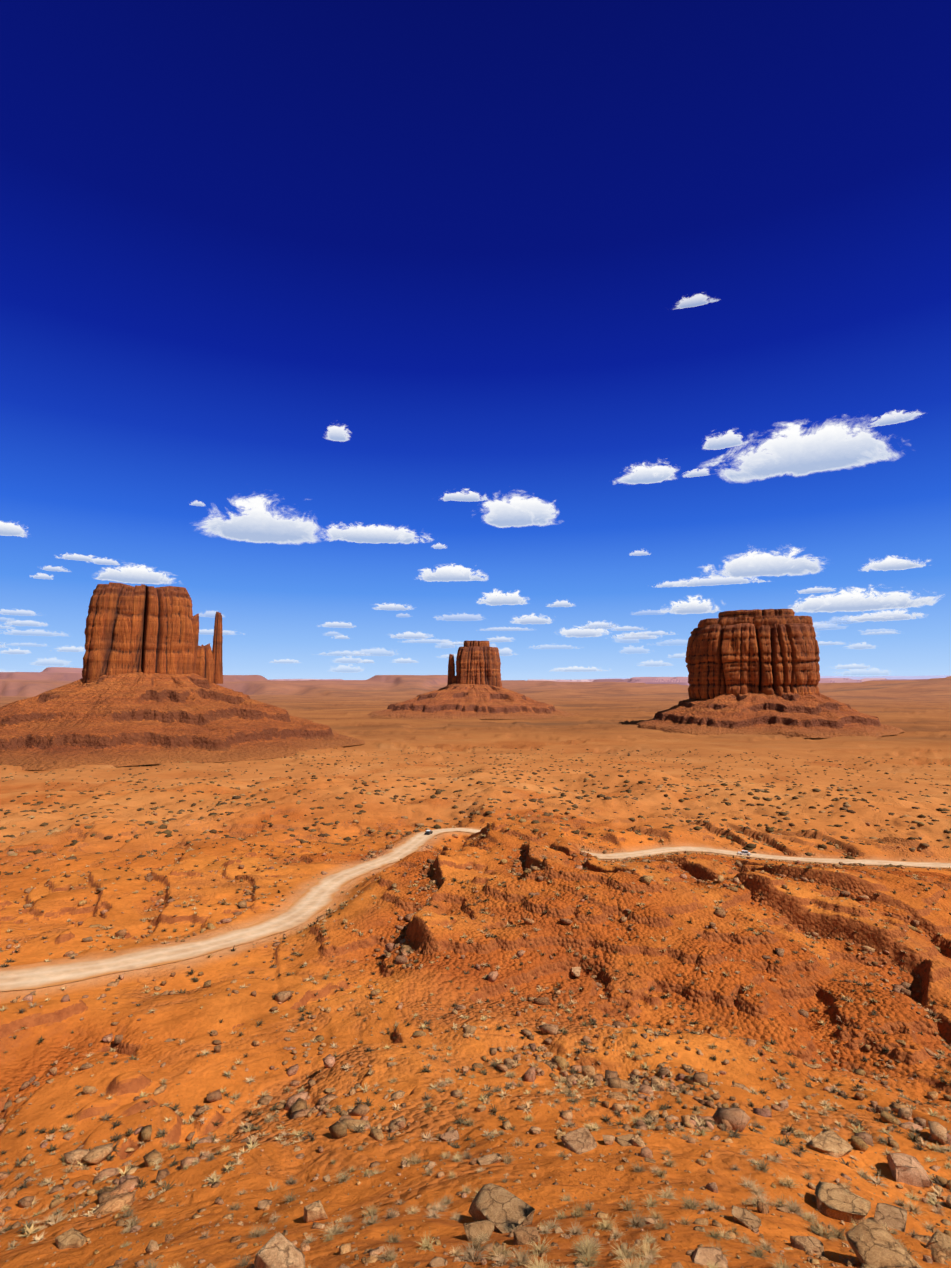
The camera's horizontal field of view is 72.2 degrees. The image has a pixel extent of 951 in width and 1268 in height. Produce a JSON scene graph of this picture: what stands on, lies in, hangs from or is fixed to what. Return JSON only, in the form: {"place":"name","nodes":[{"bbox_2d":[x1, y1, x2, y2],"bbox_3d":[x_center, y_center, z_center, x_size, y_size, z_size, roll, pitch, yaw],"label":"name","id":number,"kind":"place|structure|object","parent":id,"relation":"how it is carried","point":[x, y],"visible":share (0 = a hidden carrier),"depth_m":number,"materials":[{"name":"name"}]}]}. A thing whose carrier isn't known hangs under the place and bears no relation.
{"place":"outdoors","nodes":[
{"label":"outdoors","id":0,"kind":"place"},
{"bbox_2d":[0,521,27,536],"bbox_3d":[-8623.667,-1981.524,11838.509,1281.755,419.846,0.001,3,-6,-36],"label":"cloud","id":1,"kind":"structure","parent":0,"point":[8,529],"depth_m":11925.72,"materials":[{"name":"white"}]},
{"bbox_2d":[2,648,30,653],"bbox_3d":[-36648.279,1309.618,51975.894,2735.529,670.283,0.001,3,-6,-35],"label":"cloud","id":2,"kind":"structure","parent":0,"point":[15,651],"depth_m":51977.11,"materials":[{"name":"white"}]},
{"bbox_2d":[0,609,34,615],"bbox_3d":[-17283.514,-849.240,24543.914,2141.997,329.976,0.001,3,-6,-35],"label":"cloud","id":3,"kind":"structure","parent":0,"point":[18,612],"depth_m":24578.60,"materials":[{"name":"white"}]},
{"bbox_2d":[5,620,47,625],"bbox_3d":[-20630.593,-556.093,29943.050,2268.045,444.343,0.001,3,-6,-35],"label":"cloud","id":4,"kind":"structure","parent":0,"point":[24,623],"depth_m":29920.80,"materials":[{"name":"white"}]},
{"bbox_2d":[5,629,67,635],"bbox_3d":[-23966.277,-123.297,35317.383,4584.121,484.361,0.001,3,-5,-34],"label":"cloud","id":5,"kind":"structure","parent":0,"point":[32,633],"depth_m":35327.52,"materials":[{"name":"white"}]},
{"bbox_2d":[31,573,52,579],"bbox_3d":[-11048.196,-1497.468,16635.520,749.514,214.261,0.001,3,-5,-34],"label":"cloud","id":6,"kind":"structure","parent":0,"point":[43,576],"depth_m":16635.32,"materials":[{"name":"white"}]},
{"bbox_2d":[43,566,70,571],"bbox_3d":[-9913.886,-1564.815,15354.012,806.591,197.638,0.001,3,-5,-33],"label":"cloud","id":7,"kind":"structure","parent":0,"point":[50,568],"depth_m":15356.70,"materials":[{"name":"white"}]},
{"bbox_2d":[58,646,83,651],"bbox_3d":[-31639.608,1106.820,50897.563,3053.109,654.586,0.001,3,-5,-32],"label":"cloud","id":8,"kind":"structure","parent":0,"point":[70,649],"depth_m":50937.43,"materials":[{"name":"white"}]},
{"bbox_2d":[56,553,97,561],"bbox_3d":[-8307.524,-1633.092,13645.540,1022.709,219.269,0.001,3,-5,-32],"label":"cloud","id":9,"kind":"structure","parent":0,"point":[79,557],"depth_m":13638.43,"materials":[{"name":"white"}]},
{"bbox_2d":[82,554,119,564],"bbox_3d":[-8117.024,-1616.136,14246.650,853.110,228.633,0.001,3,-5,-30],"label":"cloud","id":10,"kind":"structure","parent":0,"point":[104,561],"depth_m":14254.38,"materials":[{"name":"white"}]},
{"bbox_2d":[95,565,174,583],"bbox_3d":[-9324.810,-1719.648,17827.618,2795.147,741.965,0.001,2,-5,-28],"label":"cloud","id":11,"kind":"structure","parent":0,"point":[139,575],"depth_m":17826.43,"materials":[{"name":"white"}]},
{"bbox_2d":[190,500,204,505],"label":"cloud","id":12,"kind":"structure","parent":0,"point":[196,503],"depth_m":9575.12,"materials":[{"name":"white"}]},
{"bbox_2d":[199,611,223,617],"bbox_3d":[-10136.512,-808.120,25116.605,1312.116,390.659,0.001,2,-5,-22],"label":"cloud","id":13,"kind":"structure","parent":0,"point":[211,614],"depth_m":25078.93,"materials":[{"name":"white"}]},
{"bbox_2d":[199,629,234,634],"bbox_3d":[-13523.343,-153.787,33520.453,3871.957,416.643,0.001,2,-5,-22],"label":"cloud","id":14,"kind":"structure","parent":0,"point":[211,631],"depth_m":33500.76,"materials":[{"name":"white"}]},
{"bbox_2d":[200,495,318,543],"bbox_3d":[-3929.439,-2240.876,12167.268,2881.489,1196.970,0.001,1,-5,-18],"label":"cloud","id":15,"kind":"structure","parent":0,"point":[257,522],"depth_m":12129.87,"materials":[{"name":"white"}]},
{"bbox_2d":[270,659,298,662],"bbox_3d":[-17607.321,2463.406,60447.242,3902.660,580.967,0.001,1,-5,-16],"label":"cloud","id":16,"kind":"structure","parent":0,"point":[285,661],"depth_m":60450.56,"materials":[{"name":"white"}]},
{"bbox_2d":[326,426,349,441],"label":"cloud","id":17,"kind":"structure","parent":0,"point":[336,433],"depth_m":7425.30,"materials":[{"name":"white"}]},
{"bbox_2d":[323,622,354,627],"bbox_3d":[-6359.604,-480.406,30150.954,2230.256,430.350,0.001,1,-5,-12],"label":"cloud","id":18,"kind":"structure","parent":0,"point":[338,624],"depth_m":30151.99,"materials":[{"name":"white"}]},
{"bbox_2d":[331,635,349,638],"bbox_3d":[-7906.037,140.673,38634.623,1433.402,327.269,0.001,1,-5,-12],"label":"cloud","id":19,"kind":"structure","parent":0,"point":[342,637],"depth_m":38631.98,"materials":[{"name":"white"}]},
{"bbox_2d":[319,650,369,655],"bbox_3d":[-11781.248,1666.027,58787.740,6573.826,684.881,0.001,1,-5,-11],"label":"cloud","id":20,"kind":"structure","parent":0,"point":[345,653],"depth_m":58797.14,"materials":[{"name":"white"}]},
{"bbox_2d":[335,656,362,662],"bbox_3d":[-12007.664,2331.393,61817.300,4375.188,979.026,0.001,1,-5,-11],"label":"cloud","id":21,"kind":"structure","parent":0,"point":[347,660],"depth_m":61802.09,"materials":[{"name":"white"}]},
{"bbox_2d":[361,659,373,662],"bbox_3d":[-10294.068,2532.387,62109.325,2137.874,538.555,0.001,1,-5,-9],"label":"cloud","id":22,"kind":"structure","parent":0,"point":[367,661],"depth_m":62103.27,"materials":[{"name":"white"}]},
{"bbox_2d":[321,524,432,543],"bbox_3d":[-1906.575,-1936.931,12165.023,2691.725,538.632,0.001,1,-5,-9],"label":"cloud","id":23,"kind":"structure","parent":0,"point":[372,534],"depth_m":12157.81,"materials":[{"name":"white"}]},
{"bbox_2d":[373,603,412,609],"bbox_3d":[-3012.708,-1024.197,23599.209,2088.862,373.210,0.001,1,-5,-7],"label":"cloud","id":24,"kind":"structure","parent":0,"point":[391,607],"depth_m":23591.60,"materials":[{"name":"white"}]},
{"bbox_2d":[394,658,417,662],"bbox_3d":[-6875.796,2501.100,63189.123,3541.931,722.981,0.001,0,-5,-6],"label":"cloud","id":25,"kind":"structure","parent":0,"point":[402,660],"depth_m":63190.73,"materials":[{"name":"white"}]},
{"bbox_2d":[391,632,433,638],"bbox_3d":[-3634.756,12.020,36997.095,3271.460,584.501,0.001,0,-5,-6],"label":"cloud","id":26,"kind":"structure","parent":0,"point":[409,635],"depth_m":36986.04,"materials":[{"name":"white"}]},
{"bbox_2d":[403,639,453,643],"bbox_3d":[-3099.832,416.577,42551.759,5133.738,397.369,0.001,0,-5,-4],"label":"cloud","id":27,"kind":"structure","parent":0,"point":[428,641],"depth_m":42548.72,"materials":[{"name":"white"}]},
{"bbox_2d":[431,543,446,548],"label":"cloud","id":28,"kind":"structure","parent":0,"point":[439,546],"depth_m":12461.06,"materials":[{"name":"white"}]},
{"bbox_2d":[419,564,487,581],"bbox_3d":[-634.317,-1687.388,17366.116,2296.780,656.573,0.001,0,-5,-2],"label":"cloud","id":29,"kind":"structure","parent":0,"point":[447,573],"depth_m":17359.48,"materials":[{"name":"white"}]},
{"bbox_2d":[449,642,463,644],"bbox_3d":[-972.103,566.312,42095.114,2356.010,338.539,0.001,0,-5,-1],"label":"cloud","id":30,"kind":"structure","parent":0,"point":[458,643],"depth_m":42087.25,"materials":[{"name":"white"}]},
{"bbox_2d":[435,613,481,620],"bbox_3d":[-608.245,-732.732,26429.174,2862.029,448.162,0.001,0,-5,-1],"label":"cloud","id":31,"kind":"structure","parent":0,"point":[463,617],"depth_m":26424.38,"materials":[{"name":"white"}]},
{"bbox_2d":[441,489,487,501],"bbox_3d":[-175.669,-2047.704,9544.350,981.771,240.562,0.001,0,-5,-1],"label":"cloud","id":32,"kind":"structure","parent":0,"point":[463,496],"depth_m":9541.25,"materials":[{"name":"white"}]},
{"bbox_2d":[0,667,950,1267],"bbox_3d":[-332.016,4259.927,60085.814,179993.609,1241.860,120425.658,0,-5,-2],"label":"desert ground","id":33,"kind":"structure","parent":0,"point":[606,717],"depth_m":118.51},
{"bbox_2d":[0,582,364,769],"bbox_3d":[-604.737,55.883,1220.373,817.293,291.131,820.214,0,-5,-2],"label":"butte","id":34,"kind":"object","parent":33,"relation":"on","point":[145,689],"visible":1,"depth_m":1077.85,"materials":[{"name":"stone"}]},
{"bbox_2d":[368,640,577,718],"bbox_3d":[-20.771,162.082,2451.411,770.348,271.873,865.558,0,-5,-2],"label":"butte","id":35,"kind":"object","parent":33,"relation":"on","point":[473,688],"visible":0.98,"depth_m":2267.75,"materials":[{"name":"stone"}]},
{"bbox_2d":[0,790,950,1228],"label":"rubble rocks","id":36,"kind":"object","parent":33,"relation":"on","point":[116,1198],"visible":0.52,"depth_m":76.41,"materials":[{"name":"stone"}]},
{"bbox_2d":[0,810,950,1249],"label":"desert shrubs","id":37,"kind":"object","parent":33,"relation":"on","point":[252,1144],"visible":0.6,"depth_m":79.48,"materials":[{"name":"plant"}]},
{"bbox_2d":[0,1001,950,1267],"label":"rocks","id":38,"kind":"object","parent":33,"relation":"on","point":[764,1209],"visible":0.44,"depth_m":39.31,"materials":[{"name":"stone"}]},
{"bbox_2d":[0,747,950,874],"bbox_3d":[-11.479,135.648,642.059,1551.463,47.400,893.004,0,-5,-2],"label":"shrubs","id":39,"kind":"object","parent":33,"relation":"on","point":[749,846],"visible":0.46,"depth_m":382.90,"materials":[{"name":"plant"}]},
{"bbox_2d":[12,1054,950,1267],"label":"grass tufts","id":40,"kind":"object","parent":33,"relation":"on","point":[587,1251],"visible":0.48,"depth_m":30.37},
{"bbox_2d":[28,926,950,1267],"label":"boulders","id":41,"kind":"object","parent":33,"relation":"on","point":[502,1210],"visible":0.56,"depth_m":30.90,"materials":[{"name":"stone"}]},
{"bbox_2d":[635,609,904,737],"bbox_3d":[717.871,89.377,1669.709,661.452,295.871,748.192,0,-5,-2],"label":"butte","id":42,"kind":"object","parent":33,"relation":"on","point":[754,672],"visible":1,"depth_m":1547.33,"materials":[{"name":"stone"}]},
{"bbox_2d":[0,827,950,991],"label":"dirt road","id":43,"kind":"structure","parent":0,"point":[313,900],"depth_m":145.02,"materials":[{"name":"beige soil"}]},
{"bbox_2d":[424,830,432,834],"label":"dark suv","id":44,"kind":"object","parent":43,"relation":"on","point":[428,832],"visible":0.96,"depth_m":273.24,"materials":[{"name":"black paint"}]},
{"bbox_2d":[738,850,750,855],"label":"white suv","id":45,"kind":"object","parent":43,"relation":"on","point":[744,852],"visible":0.96,"depth_m":265.89,"materials":[{"name":"white paint"}]},
{"bbox_2d":[0,0,950,680],"label":"sky","id":46,"kind":"structure","parent":0,"point":[466,239],"materials":[{"name":"blue"}]},
{"bbox_2d":[487,636,511,641],"bbox_3d":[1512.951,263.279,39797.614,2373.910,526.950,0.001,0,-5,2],"label":"cloud","id":47,"kind":"structure","parent":0,"point":[502,639],"depth_m":39792.52,"materials":[{"name":"white"}]},
{"bbox_2d":[476,589,526,605],"bbox_3d":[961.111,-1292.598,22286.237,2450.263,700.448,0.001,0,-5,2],"label":"cloud","id":48,"kind":"structure","parent":0,"point":[494,598],"depth_m":22280.86,"materials":[{"name":"white"}]},
{"bbox_2d":[476,627,529,630],"bbox_3d":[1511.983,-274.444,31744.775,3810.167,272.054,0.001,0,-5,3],"label":"cloud","id":49,"kind":"structure","parent":0,"point":[505,629],"depth_m":31746.68,"materials":[{"name":"white"}]},
{"bbox_2d":[498,648,511,655],"bbox_3d":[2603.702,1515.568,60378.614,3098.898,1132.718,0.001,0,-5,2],"label":"cloud","id":50,"kind":"structure","parent":0,"point":[505,652],"depth_m":60358.42,"materials":[{"name":"white"}]},
{"bbox_2d":[483,494,558,527],"bbox_3d":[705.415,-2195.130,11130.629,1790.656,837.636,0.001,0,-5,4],"label":"cloud","id":51,"kind":"structure","parent":0,"point":[517,511],"depth_m":11118.90,"materials":[{"name":"white"}]},
{"bbox_2d":[512,613,550,623],"bbox_3d":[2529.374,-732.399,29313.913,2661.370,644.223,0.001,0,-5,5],"label":"cloud","id":52,"kind":"structure","parent":0,"point":[530,619],"depth_m":29310.63,"materials":[{"name":"white"}]},
{"bbox_2d":[547,601,573,606],"bbox_3d":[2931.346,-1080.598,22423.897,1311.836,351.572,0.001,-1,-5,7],"label":"cloud","id":53,"kind":"structure","parent":0,"point":[561,604],"depth_m":22416.58,"materials":[{"name":"white"}]},
{"bbox_2d":[549,666,607,671],"bbox_3d":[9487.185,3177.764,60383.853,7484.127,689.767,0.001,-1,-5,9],"label":"cloud","id":54,"kind":"structure","parent":0,"point":[577,669],"depth_m":60391.88,"materials":[{"name":"white"}]},
{"bbox_2d":[560,626,615,637],"bbox_3d":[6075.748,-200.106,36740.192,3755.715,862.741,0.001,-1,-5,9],"label":"cloud","id":55,"kind":"structure","parent":0,"point":[576,632],"depth_m":36738.17,"materials":[{"name":"white"}]},
{"bbox_2d":[582,621,618,629],"bbox_3d":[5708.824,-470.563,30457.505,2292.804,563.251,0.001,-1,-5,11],"label":"cloud","id":56,"kind":"structure","parent":0,"point":[598,625],"depth_m":30446.29,"materials":[{"name":"white"}]},
{"bbox_2d":[611,626,643,630],"bbox_3d":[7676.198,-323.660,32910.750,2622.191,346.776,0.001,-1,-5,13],"label":"cloud","id":57,"kind":"structure","parent":0,"point":[626,628],"depth_m":32922.72,"materials":[{"name":"white"}]},
{"bbox_2d":[612,633,658,638],"bbox_3d":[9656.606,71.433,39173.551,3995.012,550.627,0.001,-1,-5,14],"label":"cloud","id":58,"kind":"structure","parent":0,"point":[637,637],"depth_m":39177.43,"materials":[{"name":"white"}]},
{"bbox_2d":[630,550,649,555],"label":"cloud","id":59,"kind":"structure","parent":0,"point":[638,553],"depth_m":13375.22,"materials":[{"name":"white"}]},
{"bbox_2d":[614,462,677,483],"bbox_3d":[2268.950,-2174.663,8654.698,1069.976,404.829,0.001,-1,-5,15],"label":"cloud","id":60,"kind":"structure","parent":0,"point":[643,474],"depth_m":8643.58,"materials":[{"name":"white"}]},
{"bbox_2d":[623,631,673,635],"bbox_3d":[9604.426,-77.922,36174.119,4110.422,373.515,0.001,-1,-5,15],"label":"cloud","id":61,"kind":"structure","parent":0,"point":[648,633],"depth_m":36178.43,"materials":[{"name":"white"}]},
{"bbox_2d":[640,660,671,666],"bbox_3d":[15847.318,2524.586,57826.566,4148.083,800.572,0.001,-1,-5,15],"label":"cloud","id":62,"kind":"structure","parent":0,"point":[652,663],"depth_m":57789.31,"materials":[{"name":"white"}]},
{"bbox_2d":[655,581,684,587],"bbox_3d":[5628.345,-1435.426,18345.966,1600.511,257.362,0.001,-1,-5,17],"label":"cloud","id":63,"kind":"structure","parent":0,"point":[668,584],"depth_m":18393.13,"materials":[{"name":"white"}]},
{"bbox_2d":[661,596,718,613],"bbox_3d":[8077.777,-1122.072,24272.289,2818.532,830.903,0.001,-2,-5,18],"label":"cloud","id":64,"kind":"structure","parent":0,"point":[695,605],"depth_m":24270.63,"materials":[{"name":"white"}]},
{"bbox_2d":[683,468,709,476],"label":"cloud","id":65,"kind":"structure","parent":0,"point":[696,473],"depth_m":8401.53,"materials":[{"name":"white"}]},
{"bbox_2d":[677,294,717,308],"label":"cloud","id":66,"kind":"structure","parent":0,"point":[696,300],"depth_m":4719.41,"materials":[{"name":"white"}]},
{"bbox_2d":[673,575,768,586],"bbox_3d":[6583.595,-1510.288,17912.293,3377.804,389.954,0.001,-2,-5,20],"label":"cloud","id":67,"kind":"structure","parent":0,"point":[696,581],"depth_m":17916.83,"materials":[{"name":"white"}]},
{"bbox_2d":[703,430,742,449],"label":"cloud","id":68,"kind":"structure","parent":0,"point":[730,438],"depth_m":7278.53,"materials":[{"name":"white"}]},
{"bbox_2d":[704,547,823,577],"bbox_3d":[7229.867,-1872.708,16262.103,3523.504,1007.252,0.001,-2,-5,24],"label":"cloud","id":69,"kind":"structure","parent":0,"point":[755,564],"depth_m":16231.78,"materials":[{"name":"white"}]},
{"bbox_2d":[705,422,897,481],"bbox_3d":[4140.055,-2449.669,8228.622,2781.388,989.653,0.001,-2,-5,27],"label":"cloud","id":70,"kind":"structure","parent":0,"point":[825,447],"depth_m":8192.86,"materials":[{"name":"white"}]},
{"bbox_2d":[797,587,835,593],"bbox_3d":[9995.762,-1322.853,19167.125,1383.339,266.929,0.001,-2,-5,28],"label":"cloud","id":71,"kind":"structure","parent":0,"point":[814,590],"depth_m":19156.35,"materials":[{"name":"white"}]},
{"bbox_2d":[818,641,843,644],"bbox_3d":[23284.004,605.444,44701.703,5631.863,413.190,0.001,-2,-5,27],"label":"cloud","id":72,"kind":"structure","parent":0,"point":[826,643],"depth_m":44307.21,"materials":[{"name":"white"}]},
{"bbox_2d":[834,664,869,668],"bbox_3d":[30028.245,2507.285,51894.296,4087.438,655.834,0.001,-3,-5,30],"label":"cloud","id":73,"kind":"structure","parent":0,"point":[854,666],"depth_m":51906.36,"materials":[{"name":"white"}]},
{"bbox_2d":[845,642,875,648],"bbox_3d":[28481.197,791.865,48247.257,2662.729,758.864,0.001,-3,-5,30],"label":"cloud","id":74,"kind":"structure","parent":0,"point":[858,646],"depth_m":48227.20,"materials":[{"name":"white"}]},
{"bbox_2d":[789,585,938,612],"bbox_3d":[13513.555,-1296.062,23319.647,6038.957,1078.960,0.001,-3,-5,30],"label":"cloud","id":75,"kind":"structure","parent":0,"point":[855,600],"depth_m":23226.39,"materials":[{"name":"white"}]},
{"bbox_2d":[842,608,922,621],"bbox_3d":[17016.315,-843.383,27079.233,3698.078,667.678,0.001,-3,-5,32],"label":"cloud","id":76,"kind":"structure","parent":0,"point":[888,615],"depth_m":27058.83,"materials":[{"name":"white"}]},
{"bbox_2d":[867,410,921,427],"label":"cloud","id":77,"kind":"structure","parent":0,"point":[892,417],"depth_m":6774.11,"materials":[{"name":"white"}]},
{"bbox_2d":[861,555,930,571],"bbox_3d":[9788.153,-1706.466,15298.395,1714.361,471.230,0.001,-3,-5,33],"label":"cloud","id":78,"kind":"structure","parent":0,"point":[890,563],"depth_m":15300.55,"materials":[{"name":"white"}]}
]}

